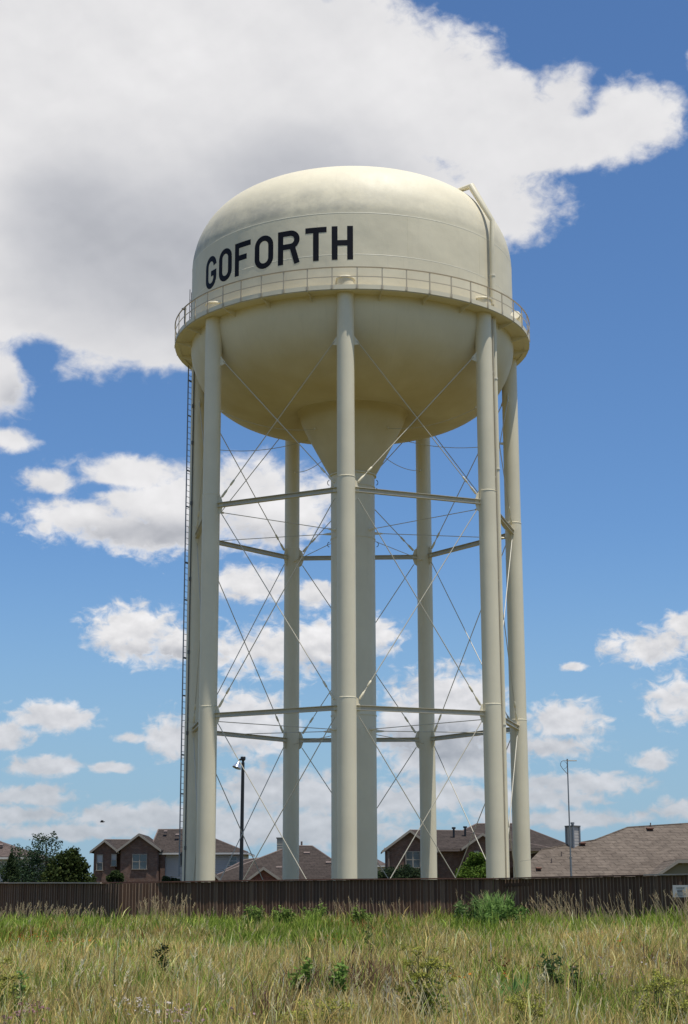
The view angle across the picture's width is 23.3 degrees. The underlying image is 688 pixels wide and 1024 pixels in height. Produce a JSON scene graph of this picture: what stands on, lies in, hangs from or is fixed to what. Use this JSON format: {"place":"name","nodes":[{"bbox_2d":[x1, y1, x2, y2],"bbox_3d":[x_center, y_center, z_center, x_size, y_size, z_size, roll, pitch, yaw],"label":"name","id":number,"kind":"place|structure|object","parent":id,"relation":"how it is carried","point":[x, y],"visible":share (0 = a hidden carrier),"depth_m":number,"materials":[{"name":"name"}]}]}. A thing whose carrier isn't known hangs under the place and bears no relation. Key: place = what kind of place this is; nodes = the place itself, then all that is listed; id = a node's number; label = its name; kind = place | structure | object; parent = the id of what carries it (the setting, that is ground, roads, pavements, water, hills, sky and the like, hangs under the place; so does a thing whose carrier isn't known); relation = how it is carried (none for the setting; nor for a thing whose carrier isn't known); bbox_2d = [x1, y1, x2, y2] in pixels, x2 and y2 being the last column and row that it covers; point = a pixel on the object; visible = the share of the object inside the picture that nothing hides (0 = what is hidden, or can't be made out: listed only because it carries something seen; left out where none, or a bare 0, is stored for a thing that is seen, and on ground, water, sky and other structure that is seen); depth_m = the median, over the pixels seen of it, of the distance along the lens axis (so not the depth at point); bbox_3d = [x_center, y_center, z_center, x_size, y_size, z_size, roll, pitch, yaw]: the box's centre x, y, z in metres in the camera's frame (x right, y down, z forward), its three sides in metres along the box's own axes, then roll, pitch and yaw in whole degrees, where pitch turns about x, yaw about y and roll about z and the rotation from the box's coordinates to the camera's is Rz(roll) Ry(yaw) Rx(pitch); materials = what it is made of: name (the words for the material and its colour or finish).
{"place":"outdoors","nodes":[
{"label":"outdoors","id":0,"kind":"place"},
{"bbox_2d":[207,983,241,1020],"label":"arching grass","id":1,"kind":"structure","parent":0,"point":[226,1003],"depth_m":15.82,"materials":[{"name":"green plant"}]},
{"bbox_2d":[0,901,687,1023],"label":"tall grass","id":2,"kind":"structure","parent":0,"point":[658,942],"depth_m":23.84,"materials":[{"name":"green plant"}]},
{"bbox_2d":[0,0,687,875],"label":"sky","id":3,"kind":"structure","parent":0,"point":[126,126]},
{"bbox_2d":[469,881,522,923],"bbox_3d":[3.819,10.402,43.252,1.582,1.837,1.651,12,-18,-42],"label":"bush","id":4,"kind":"object","parent":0,"point":[491,899],"visible":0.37,"depth_m":43.15,"materials":[{"name":"green plant"}]},
{"bbox_2d":[476,963,541,1006],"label":"arching grass","id":5,"kind":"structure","parent":0,"point":[515,984],"depth_m":18.72,"materials":[{"name":"green plant"}]},
{"bbox_3d":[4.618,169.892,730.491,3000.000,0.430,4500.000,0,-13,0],"label":"ground","id":6,"kind":"structure","parent":0,"visible":0},
{"bbox_2d":[0,853,19,883],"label":"cypress","id":7,"kind":"object","parent":6,"relation":"on","point":[11,866],"visible":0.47,"depth_m":85.97,"materials":[{"name":"green plant"}]},
{"bbox_2d":[0,946,34,1008],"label":"weed","id":8,"kind":"object","parent":6,"relation":"on","point":[3,978],"visible":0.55,"depth_m":17.34,"materials":[{"name":"green plant"}]},
{"bbox_2d":[13,967,28,1014],"bbox_3d":[-3.294,5.116,16.895,0.175,0.983,0.166,-10,-16,37],"label":"leafy weed","id":9,"kind":"object","parent":6,"relation":"on","point":[22,987],"visible":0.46,"depth_m":16.95,"materials":[{"name":"green plant"}]},
{"bbox_2d":[0,841,52,881],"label":"house","id":10,"kind":"structure","parent":6,"relation":"on","point":[5,849],"depth_m":129.03,"materials":[{"name":"brown"}]},
{"bbox_2d":[2,999,57,1023],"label":"mauve flower spikes","id":11,"kind":"object","parent":6,"relation":"on","point":[17,1015],"visible":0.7,"depth_m":14.75,"materials":[{"name":"purple plant"}]},
{"bbox_2d":[0,831,94,892],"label":"elm tree","id":12,"kind":"object","parent":6,"relation":"on","point":[29,873],"visible":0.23,"depth_m":93.71,"materials":[{"name":"green plant"}]},
{"bbox_2d":[36,847,96,886],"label":"magnolia tree","id":13,"kind":"object","parent":6,"relation":"on","point":[73,865],"visible":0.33,"depth_m":89.40,"materials":[{"name":"green plant"}]},
{"bbox_2d":[105,869,124,883],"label":"yard shrub","id":14,"kind":"object","parent":6,"relation":"on","point":[115,875],"visible":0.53,"depth_m":87.92,"materials":[{"name":"green plant"}]},
{"bbox_2d":[152,940,173,972],"bbox_3d":[-2.561,6.625,23.659,0.399,1.074,0.306,0,-13,0],"label":"dark weed","id":15,"kind":"object","parent":6,"relation":"on","point":[163,948],"visible":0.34,"depth_m":23.72,"materials":[{"name":"green plant"}]},
{"bbox_2d":[162,876,180,882],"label":"shrub","id":16,"kind":"object","parent":6,"relation":"on","point":[165,878],"visible":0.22,"depth_m":81.95,"materials":[{"name":"green plant"}]},
{"bbox_2d":[90,829,254,883],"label":"house","id":17,"kind":"structure","parent":6,"relation":"on","point":[138,857],"depth_m":145.70,"materials":[{"name":"brown brick"}]},
{"bbox_2d":[96,854,102,870],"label":"window","id":18,"kind":"structure","parent":17,"relation":"in","point":[99,863],"depth_m":145.43,"materials":[{"name":"grey glass"}]},
{"bbox_2d":[111,854,116,865],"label":"window","id":19,"kind":"structure","parent":17,"relation":"in","point":[113,856],"depth_m":145.48,"materials":[{"name":"grey glass"}]},
{"bbox_2d":[131,854,146,869],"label":"window","id":20,"kind":"structure","parent":17,"relation":"in","point":[139,861],"depth_m":144.86,"materials":[{"name":"grey glass"}]},
{"bbox_2d":[228,856,236,865],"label":"window","id":21,"kind":"structure","parent":17,"relation":"in","point":[233,860],"depth_m":146.46,"materials":[{"name":"grey glass"}]},
{"bbox_2d":[232,756,245,881],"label":"yard lamp","id":22,"kind":"object","parent":6,"relation":"on","point":[237,764],"visible":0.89,"depth_m":96.50,"materials":[{"name":"black paint"}]},
{"bbox_2d":[242,905,264,923],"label":"fence weed","id":23,"kind":"object","parent":6,"relation":"on","point":[255,912],"visible":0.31,"depth_m":45.15,"materials":[{"name":"green plant"}]},
{"bbox_2d":[215,837,330,881],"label":"house","id":24,"kind":"structure","parent":6,"relation":"on","point":[314,862],"depth_m":135.65,"materials":[{"name":"brown"}]},
{"bbox_2d":[271,905,295,923],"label":"fence weed","id":25,"kind":"object","parent":6,"relation":"on","point":[285,913],"visible":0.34,"depth_m":45.09,"materials":[{"name":"green plant"}]},
{"bbox_2d":[287,956,316,998],"bbox_3d":[-0.474,5.591,19.049,0.359,1.007,0.351,0,-13,0],"label":"leafy weed","id":26,"kind":"object","parent":6,"relation":"on","point":[306,967],"visible":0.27,"depth_m":19.05,"materials":[{"name":"green plant"}]},
{"bbox_2d":[274,997,356,1023],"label":"brown umbel weed","id":27,"kind":"object","parent":6,"relation":"on","point":[322,1012],"visible":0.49,"depth_m":14.00,"materials":[{"name":"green plant"}]},
{"bbox_2d":[4,926,626,987],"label":"orange wildflowers","id":28,"kind":"object","parent":6,"relation":"on","point":[507,963],"visible":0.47,"depth_m":25.53,"materials":[{"name":"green plant"}]},
{"bbox_2d":[303,903,329,920],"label":"fence weed","id":29,"kind":"object","parent":6,"relation":"on","point":[321,908],"visible":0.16,"depth_m":45.15,"materials":[{"name":"green plant"}]},
{"bbox_2d":[328,961,349,1004],"bbox_3d":[-0.075,5.572,18.842,0.348,0.949,0.290,8,-15,-31],"label":"leafy weed","id":30,"kind":"object","parent":6,"relation":"on","point":[339,973],"visible":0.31,"depth_m":18.88,"materials":[{"name":"green plant"}]},
{"bbox_2d":[0,887,687,924],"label":"dry seed stalks","id":31,"kind":"object","parent":6,"relation":"on","point":[540,910],"visible":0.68,"depth_m":46.15,"materials":[{"name":"beige plant"}]},
{"bbox_2d":[0,874,687,920],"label":"wooden fence","id":32,"kind":"object","parent":6,"relation":"on","point":[413,896],"visible":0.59,"depth_m":49.06,"materials":[{"name":"brown wood"}]},
{"bbox_2d":[673,881,687,908],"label":"fence sign","id":33,"kind":"object","parent":32,"relation":"attached to","point":[678,889],"visible":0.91,"depth_m":43.82,"materials":[{"name":"metal"}]},
{"bbox_2d":[71,936,633,1023],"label":"tall pale plumes","id":34,"kind":"object","parent":6,"relation":"on","point":[338,1001],"visible":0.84,"depth_m":15.91,"materials":[{"name":"beige plant"}]},
{"bbox_2d":[174,166,530,881],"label":"water tower","id":35,"kind":"structure","parent":6,"relation":"on","point":[352,324],"depth_m":76.58,"materials":[{"name":"metal"}]},
{"bbox_2d":[350,905,375,925],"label":"fence weed","id":36,"kind":"object","parent":6,"relation":"on","point":[355,915],"visible":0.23,"depth_m":45.18,"materials":[{"name":"green plant"}]},
{"bbox_2d":[363,924,374,954],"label":"thin stem weed","id":37,"kind":"object","parent":6,"relation":"on","point":[368,933],"visible":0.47,"depth_m":29.06,"materials":[{"name":"green plant"}]},
{"bbox_2d":[79,953,679,1023],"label":"pale wildflowers","id":38,"kind":"object","parent":6,"relation":"on","point":[167,1016],"visible":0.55,"depth_m":15.62,"materials":[{"name":"beige plant"}]},
{"bbox_2d":[377,859,384,871],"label":"house","id":39,"kind":"structure","parent":6,"relation":"on","point":[382,864],"depth_m":168.69,"materials":[{"name":"brown"}]},
{"bbox_2d":[377,864,438,879],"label":"dark shrub","id":40,"kind":"object","parent":6,"relation":"on","point":[406,871],"visible":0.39,"depth_m":97.26,"materials":[{"name":"green plant"}]},
{"bbox_2d":[384,943,456,1023],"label":"tall umbel weed","id":41,"kind":"object","parent":6,"relation":"on","point":[415,978],"visible":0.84,"depth_m":16.13,"materials":[{"name":"green plant"}]},
{"bbox_2d":[453,896,483,922],"bbox_3d":[3.342,10.868,44.174,0.909,1.352,0.726,0,-13,0],"label":"fence bush","id":42,"kind":"object","parent":6,"relation":"on","point":[459,910],"visible":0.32,"depth_m":44.12,"materials":[{"name":"green plant"}]},
{"bbox_2d":[455,851,485,879],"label":"garden tree","id":43,"kind":"object","parent":6,"relation":"on","point":[474,866],"visible":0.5,"depth_m":93.50,"materials":[{"name":"green plant"}]},
{"bbox_2d":[381,823,564,879],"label":"house","id":44,"kind":"structure","parent":6,"relation":"on","point":[452,845],"depth_m":137.51,"materials":[{"name":"brown brick"}]},
{"bbox_2d":[405,851,420,867],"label":"window","id":45,"kind":"structure","parent":44,"relation":"in","point":[412,857],"depth_m":136.35,"materials":[{"name":"grey glass"}]},
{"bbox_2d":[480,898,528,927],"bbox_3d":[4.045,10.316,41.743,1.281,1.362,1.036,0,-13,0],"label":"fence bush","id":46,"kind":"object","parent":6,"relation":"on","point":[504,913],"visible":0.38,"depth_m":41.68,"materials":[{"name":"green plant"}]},
{"bbox_2d":[498,991,549,1023],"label":"umbel weed","id":47,"kind":"object","parent":6,"relation":"on","point":[521,1006],"visible":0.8,"depth_m":14.19,"materials":[{"name":"green plant"}]},
{"bbox_2d":[525,759,576,877],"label":"aerial mast","id":48,"kind":"object","parent":6,"relation":"on","point":[567,760],"visible":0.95,"depth_m":70.86,"materials":[{"name":"metal"}]},
{"bbox_2d":[534,953,569,997],"bbox_3d":[2.509,5.733,19.715,0.527,1.012,0.378,0,-13,0],"label":"bushy weed","id":49,"kind":"object","parent":6,"relation":"on","point":[551,970],"visible":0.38,"depth_m":19.79,"materials":[{"name":"green plant"}]},
{"bbox_2d":[564,965,584,996],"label":"dark low weed","id":50,"kind":"object","parent":6,"relation":"on","point":[574,982],"visible":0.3,"depth_m":19.44,"materials":[{"name":"green plant"}]},
{"bbox_2d":[510,822,687,878],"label":"house","id":51,"kind":"structure","parent":6,"relation":"on","point":[648,849],"depth_m":93.27,"materials":[{"name":"beige"}]},
{"bbox_2d":[623,968,687,1023],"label":"yellow umbel weed","id":52,"kind":"object","parent":6,"relation":"on","point":[682,1005],"visible":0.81,"depth_m":15.18,"materials":[{"name":"green plant"}]}
]}

